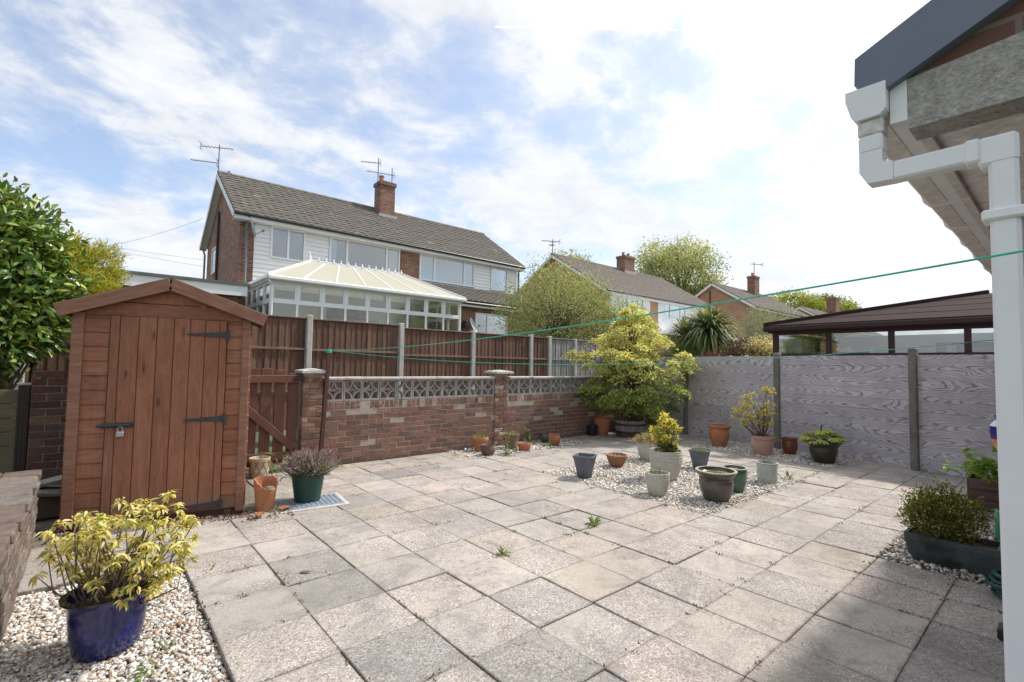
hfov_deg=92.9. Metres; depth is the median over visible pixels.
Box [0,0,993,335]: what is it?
sky
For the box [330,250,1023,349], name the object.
clothes line
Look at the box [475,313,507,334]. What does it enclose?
window
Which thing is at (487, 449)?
plant pot
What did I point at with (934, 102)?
bungalow
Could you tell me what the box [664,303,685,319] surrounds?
window
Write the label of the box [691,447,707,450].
pot grass
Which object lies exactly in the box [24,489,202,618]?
variegated shrub
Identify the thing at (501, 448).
gravel
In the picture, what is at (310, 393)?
brick pier
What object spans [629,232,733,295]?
round headed tree
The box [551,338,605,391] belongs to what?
board fence
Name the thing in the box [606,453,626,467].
plant pot
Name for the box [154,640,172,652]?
weed
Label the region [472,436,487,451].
plant pot
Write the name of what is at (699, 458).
plant pot
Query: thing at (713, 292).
detached house
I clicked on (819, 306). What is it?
distant tree
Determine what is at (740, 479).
plant pot
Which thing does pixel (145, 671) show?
weed
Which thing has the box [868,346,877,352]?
sill ornament
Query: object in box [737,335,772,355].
variegated bush
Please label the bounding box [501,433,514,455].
weed
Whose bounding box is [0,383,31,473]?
composite fence
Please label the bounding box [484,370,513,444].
brick pier
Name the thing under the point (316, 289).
conservatory
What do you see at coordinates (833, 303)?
detached house
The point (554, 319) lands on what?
tall shrub
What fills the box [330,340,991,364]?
clothes line
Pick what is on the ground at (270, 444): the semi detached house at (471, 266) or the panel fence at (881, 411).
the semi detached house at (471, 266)
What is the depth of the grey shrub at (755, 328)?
15.90 m
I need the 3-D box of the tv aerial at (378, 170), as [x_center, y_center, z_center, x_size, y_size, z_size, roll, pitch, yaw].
[-6.575,-7.656,22.600,0.909,1.750,0.312,1,-3,-11]
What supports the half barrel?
on the patio
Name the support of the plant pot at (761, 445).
on the gravel at (773, 455)
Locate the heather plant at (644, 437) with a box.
[629,431,657,445]
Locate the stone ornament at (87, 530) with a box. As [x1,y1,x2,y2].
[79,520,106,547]
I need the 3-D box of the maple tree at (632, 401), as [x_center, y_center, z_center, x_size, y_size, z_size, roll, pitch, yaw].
[2.466,0.499,10.018,2.618,2.575,2.526,3,-4,-41]
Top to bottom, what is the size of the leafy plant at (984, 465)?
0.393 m
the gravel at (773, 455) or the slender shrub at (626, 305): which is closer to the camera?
the gravel at (773, 455)
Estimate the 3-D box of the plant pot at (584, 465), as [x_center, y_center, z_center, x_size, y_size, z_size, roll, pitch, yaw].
[0.927,1.593,6.199,0.272,0.287,0.272,0,-3,24]
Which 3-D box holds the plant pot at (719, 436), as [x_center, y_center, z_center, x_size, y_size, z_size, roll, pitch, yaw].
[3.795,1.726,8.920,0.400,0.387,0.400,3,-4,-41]
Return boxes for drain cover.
[274,492,349,513]
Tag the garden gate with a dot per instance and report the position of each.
(266, 378)
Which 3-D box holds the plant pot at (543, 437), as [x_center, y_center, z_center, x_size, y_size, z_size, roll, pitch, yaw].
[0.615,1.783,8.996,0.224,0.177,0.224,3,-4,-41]
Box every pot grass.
[472,433,488,437]
[646,468,663,474]
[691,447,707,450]
[706,470,724,473]
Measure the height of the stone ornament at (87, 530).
0.180 m
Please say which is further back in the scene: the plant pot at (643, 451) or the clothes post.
the plant pot at (643, 451)
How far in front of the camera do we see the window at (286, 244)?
17.47 m
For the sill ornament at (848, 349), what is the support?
in the conservatory at (968, 312)
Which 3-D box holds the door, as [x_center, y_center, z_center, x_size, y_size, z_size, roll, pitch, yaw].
[-3.031,0.644,4.282,0.846,1.693,0.036,2,-3,-28]
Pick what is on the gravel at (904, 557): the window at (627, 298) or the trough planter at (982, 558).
the trough planter at (982, 558)
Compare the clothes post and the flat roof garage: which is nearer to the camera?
the clothes post
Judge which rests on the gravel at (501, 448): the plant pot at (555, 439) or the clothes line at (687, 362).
the plant pot at (555, 439)
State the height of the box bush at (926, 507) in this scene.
0.517 m
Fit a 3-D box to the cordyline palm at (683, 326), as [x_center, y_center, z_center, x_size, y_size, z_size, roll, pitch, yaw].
[5.287,0.768,14.833,1.604,3.044,1.683,3,-4,-41]
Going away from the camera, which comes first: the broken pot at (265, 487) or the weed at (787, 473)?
the broken pot at (265, 487)
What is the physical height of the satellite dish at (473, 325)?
0.735 m
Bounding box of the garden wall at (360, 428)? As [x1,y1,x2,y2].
[321,376,643,463]
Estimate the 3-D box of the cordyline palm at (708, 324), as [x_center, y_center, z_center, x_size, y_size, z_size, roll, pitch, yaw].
[5.663,0.588,13.921,2.220,3.325,2.177,3,-4,-41]
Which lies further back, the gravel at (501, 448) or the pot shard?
the gravel at (501, 448)
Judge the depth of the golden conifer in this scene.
5.90 m
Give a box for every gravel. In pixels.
[0,563,230,681]
[447,440,581,458]
[542,454,804,516]
[687,441,856,467]
[876,491,1001,587]
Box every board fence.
[0,314,551,460]
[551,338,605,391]
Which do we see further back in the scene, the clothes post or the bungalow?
the clothes post
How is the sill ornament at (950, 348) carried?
in the conservatory at (968, 312)
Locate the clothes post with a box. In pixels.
[319,348,331,453]
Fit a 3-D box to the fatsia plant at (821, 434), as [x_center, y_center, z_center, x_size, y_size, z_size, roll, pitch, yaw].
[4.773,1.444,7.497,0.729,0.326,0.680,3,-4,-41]
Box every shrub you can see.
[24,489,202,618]
[487,252,624,343]
[595,291,657,366]
[654,333,712,372]
[703,348,729,356]
[710,332,769,373]
[724,297,816,347]
[729,385,778,441]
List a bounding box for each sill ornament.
[844,347,852,352]
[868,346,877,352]
[945,345,956,352]
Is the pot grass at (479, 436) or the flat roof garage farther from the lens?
the flat roof garage
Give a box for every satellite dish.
[241,218,264,237]
[465,318,480,331]
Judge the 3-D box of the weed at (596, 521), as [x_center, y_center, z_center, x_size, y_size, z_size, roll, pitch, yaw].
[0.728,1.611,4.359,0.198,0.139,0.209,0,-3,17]
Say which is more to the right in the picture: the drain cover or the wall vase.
the wall vase
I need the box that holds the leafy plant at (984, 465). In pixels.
[941,447,998,482]
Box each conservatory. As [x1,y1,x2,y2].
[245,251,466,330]
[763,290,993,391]
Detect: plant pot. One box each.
[58,574,155,662]
[249,456,270,478]
[291,471,324,502]
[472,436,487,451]
[481,444,494,455]
[504,432,518,448]
[518,442,530,450]
[539,432,549,442]
[548,433,560,445]
[572,452,596,478]
[587,424,597,435]
[593,417,611,434]
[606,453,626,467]
[637,442,657,460]
[645,470,669,496]
[649,448,682,480]
[688,447,710,468]
[695,466,737,502]
[707,423,730,446]
[722,465,747,492]
[750,434,773,455]
[756,460,778,483]
[781,437,797,454]
[807,440,841,463]
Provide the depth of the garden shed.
4.24 m
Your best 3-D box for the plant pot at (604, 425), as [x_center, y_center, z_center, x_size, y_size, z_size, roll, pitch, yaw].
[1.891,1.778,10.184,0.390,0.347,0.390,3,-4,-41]
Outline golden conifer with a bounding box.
[0,228,133,470]
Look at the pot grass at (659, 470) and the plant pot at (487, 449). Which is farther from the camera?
the plant pot at (487, 449)
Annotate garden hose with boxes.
[985,569,1001,598]
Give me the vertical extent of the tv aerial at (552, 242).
1.150 m
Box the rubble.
[34,502,293,545]
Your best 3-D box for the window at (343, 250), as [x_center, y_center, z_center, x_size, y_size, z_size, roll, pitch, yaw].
[-5.815,-3.327,19.389,2.930,1.130,0.080,3,-4,-41]
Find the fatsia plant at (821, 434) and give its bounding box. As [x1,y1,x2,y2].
[799,424,848,444]
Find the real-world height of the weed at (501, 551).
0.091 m
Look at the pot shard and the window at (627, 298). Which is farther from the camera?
the window at (627, 298)
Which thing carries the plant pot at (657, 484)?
on the gravel at (680, 480)
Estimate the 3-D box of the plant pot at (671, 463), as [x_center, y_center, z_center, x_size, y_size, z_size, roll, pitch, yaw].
[1.964,1.573,6.220,0.413,0.362,0.413,3,-4,-41]
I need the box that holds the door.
[100,315,226,517]
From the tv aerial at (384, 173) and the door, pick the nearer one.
the door
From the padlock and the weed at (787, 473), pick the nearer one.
the padlock
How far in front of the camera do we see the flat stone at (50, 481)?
4.18 m
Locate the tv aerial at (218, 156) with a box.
[190,141,233,170]
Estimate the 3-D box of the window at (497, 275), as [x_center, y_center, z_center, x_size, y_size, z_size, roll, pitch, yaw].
[-0.637,-2.996,23.822,1.060,1.120,0.080,3,-4,-41]
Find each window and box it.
[211,246,215,274]
[270,226,305,261]
[328,237,399,272]
[419,253,474,287]
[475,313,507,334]
[490,267,507,291]
[622,296,643,314]
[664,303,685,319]
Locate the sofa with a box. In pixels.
[328,318,378,322]
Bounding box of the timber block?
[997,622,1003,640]
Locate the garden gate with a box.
[246,368,304,467]
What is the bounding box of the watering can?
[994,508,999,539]
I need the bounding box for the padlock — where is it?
[116,426,123,436]
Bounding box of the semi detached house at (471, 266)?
[199,170,550,335]
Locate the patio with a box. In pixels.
[17,428,1004,681]
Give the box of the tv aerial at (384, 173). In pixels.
[368,168,394,181]
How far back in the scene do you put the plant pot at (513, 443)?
8.21 m
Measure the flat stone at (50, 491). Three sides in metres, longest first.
0.321 x 0.302 x 0.082 m
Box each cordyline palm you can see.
[661,316,703,356]
[673,303,746,356]
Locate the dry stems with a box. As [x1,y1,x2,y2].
[539,414,556,434]
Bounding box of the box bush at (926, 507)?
[895,476,996,545]
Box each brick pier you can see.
[27,371,68,484]
[294,368,325,452]
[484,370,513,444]
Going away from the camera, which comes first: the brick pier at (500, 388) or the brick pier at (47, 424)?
the brick pier at (47, 424)
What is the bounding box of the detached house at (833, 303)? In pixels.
[796,295,882,352]
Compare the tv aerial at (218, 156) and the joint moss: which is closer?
the joint moss
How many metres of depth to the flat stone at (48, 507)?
4.25 m
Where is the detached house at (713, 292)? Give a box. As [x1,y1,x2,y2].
[695,273,807,353]
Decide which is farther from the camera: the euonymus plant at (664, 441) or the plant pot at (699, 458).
the plant pot at (699, 458)
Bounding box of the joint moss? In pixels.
[169,442,1002,681]
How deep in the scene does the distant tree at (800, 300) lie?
101.94 m
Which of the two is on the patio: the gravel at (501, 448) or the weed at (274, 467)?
the weed at (274, 467)
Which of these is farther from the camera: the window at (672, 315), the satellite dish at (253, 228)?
the window at (672, 315)
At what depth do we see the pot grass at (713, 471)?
5.29 m
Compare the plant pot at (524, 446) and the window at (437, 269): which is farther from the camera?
the window at (437, 269)
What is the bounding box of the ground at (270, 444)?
[184,368,702,680]
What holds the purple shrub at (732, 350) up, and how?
on the ground at (270, 444)
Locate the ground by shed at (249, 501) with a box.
[32,482,254,548]
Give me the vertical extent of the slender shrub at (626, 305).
3.487 m
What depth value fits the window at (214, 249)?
20.00 m
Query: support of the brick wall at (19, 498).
on the patio
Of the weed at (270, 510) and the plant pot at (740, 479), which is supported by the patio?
the weed at (270, 510)
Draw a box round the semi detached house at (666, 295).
[516,252,738,366]
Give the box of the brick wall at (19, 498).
[0,469,41,641]
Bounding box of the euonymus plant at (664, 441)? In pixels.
[646,411,683,452]
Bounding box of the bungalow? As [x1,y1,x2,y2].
[845,0,1023,681]
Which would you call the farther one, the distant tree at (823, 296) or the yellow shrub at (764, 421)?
the distant tree at (823, 296)
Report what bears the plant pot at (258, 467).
on the patio
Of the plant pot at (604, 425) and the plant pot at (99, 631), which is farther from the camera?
the plant pot at (604, 425)
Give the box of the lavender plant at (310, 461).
[269,446,342,478]
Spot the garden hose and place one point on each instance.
(995, 576)
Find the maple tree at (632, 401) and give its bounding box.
[562,302,702,425]
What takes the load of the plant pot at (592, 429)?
on the patio
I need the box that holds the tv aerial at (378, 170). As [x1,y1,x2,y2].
[361,158,380,194]
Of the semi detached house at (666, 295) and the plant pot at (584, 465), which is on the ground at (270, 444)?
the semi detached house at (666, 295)
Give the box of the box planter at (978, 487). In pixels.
[967,473,998,511]
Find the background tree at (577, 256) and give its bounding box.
[543,246,600,262]
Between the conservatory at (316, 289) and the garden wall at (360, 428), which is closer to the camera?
the garden wall at (360, 428)
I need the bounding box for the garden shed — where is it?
[53,278,267,532]
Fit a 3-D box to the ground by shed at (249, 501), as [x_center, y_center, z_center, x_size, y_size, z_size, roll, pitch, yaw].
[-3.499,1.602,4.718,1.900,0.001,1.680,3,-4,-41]
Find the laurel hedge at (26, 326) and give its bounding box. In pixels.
[0,172,106,389]
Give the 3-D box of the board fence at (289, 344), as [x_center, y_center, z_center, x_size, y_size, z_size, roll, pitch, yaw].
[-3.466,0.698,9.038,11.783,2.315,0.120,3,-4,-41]
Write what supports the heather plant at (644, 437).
in the plant pot at (643, 451)
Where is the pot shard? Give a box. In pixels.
[280,505,290,509]
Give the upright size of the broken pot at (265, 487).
0.310 m
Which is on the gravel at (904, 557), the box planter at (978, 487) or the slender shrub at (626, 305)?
the box planter at (978, 487)
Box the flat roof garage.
[88,267,249,305]
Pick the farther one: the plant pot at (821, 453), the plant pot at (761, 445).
the plant pot at (761, 445)
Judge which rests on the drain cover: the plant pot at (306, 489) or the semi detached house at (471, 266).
the plant pot at (306, 489)
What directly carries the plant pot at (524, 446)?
on the gravel at (501, 448)
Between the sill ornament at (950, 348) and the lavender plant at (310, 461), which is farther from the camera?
the sill ornament at (950, 348)
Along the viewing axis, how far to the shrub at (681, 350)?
13.73 m
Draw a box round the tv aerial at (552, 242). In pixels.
[542,239,559,252]
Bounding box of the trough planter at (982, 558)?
[904,525,1000,577]
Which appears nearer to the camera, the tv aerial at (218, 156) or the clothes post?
the clothes post
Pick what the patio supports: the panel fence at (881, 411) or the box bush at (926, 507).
the panel fence at (881, 411)
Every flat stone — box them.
[36,496,60,519]
[37,485,60,496]
[39,475,61,487]
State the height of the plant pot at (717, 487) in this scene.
0.319 m
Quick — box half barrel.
[614,418,645,437]
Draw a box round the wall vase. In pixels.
[989,414,996,448]
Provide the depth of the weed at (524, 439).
8.75 m
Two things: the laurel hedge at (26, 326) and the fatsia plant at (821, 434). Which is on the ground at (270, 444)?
the laurel hedge at (26, 326)
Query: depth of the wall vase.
1.93 m
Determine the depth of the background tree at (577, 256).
54.77 m
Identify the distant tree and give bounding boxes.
[769,286,824,308]
[798,293,857,307]
[808,295,862,311]
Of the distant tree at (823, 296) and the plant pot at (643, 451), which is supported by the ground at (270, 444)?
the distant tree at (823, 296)
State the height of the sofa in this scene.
1.000 m
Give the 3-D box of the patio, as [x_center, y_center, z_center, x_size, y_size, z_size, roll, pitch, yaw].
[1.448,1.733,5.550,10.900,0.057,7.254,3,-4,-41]
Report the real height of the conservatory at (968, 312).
3.174 m
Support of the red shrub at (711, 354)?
on the ground at (270, 444)
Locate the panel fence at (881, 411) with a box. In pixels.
[621,348,997,477]
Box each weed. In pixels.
[131,656,164,681]
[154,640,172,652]
[246,452,291,479]
[248,502,280,518]
[497,546,511,556]
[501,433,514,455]
[522,427,535,442]
[585,514,600,526]
[778,470,793,480]
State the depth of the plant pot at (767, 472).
6.01 m
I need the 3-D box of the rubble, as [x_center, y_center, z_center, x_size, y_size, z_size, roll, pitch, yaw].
[-3.003,1.572,4.222,2.026,0.047,0.763,2,-3,-27]
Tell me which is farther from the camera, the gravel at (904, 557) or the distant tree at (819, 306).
the distant tree at (819, 306)
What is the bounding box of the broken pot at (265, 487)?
[253,475,277,511]

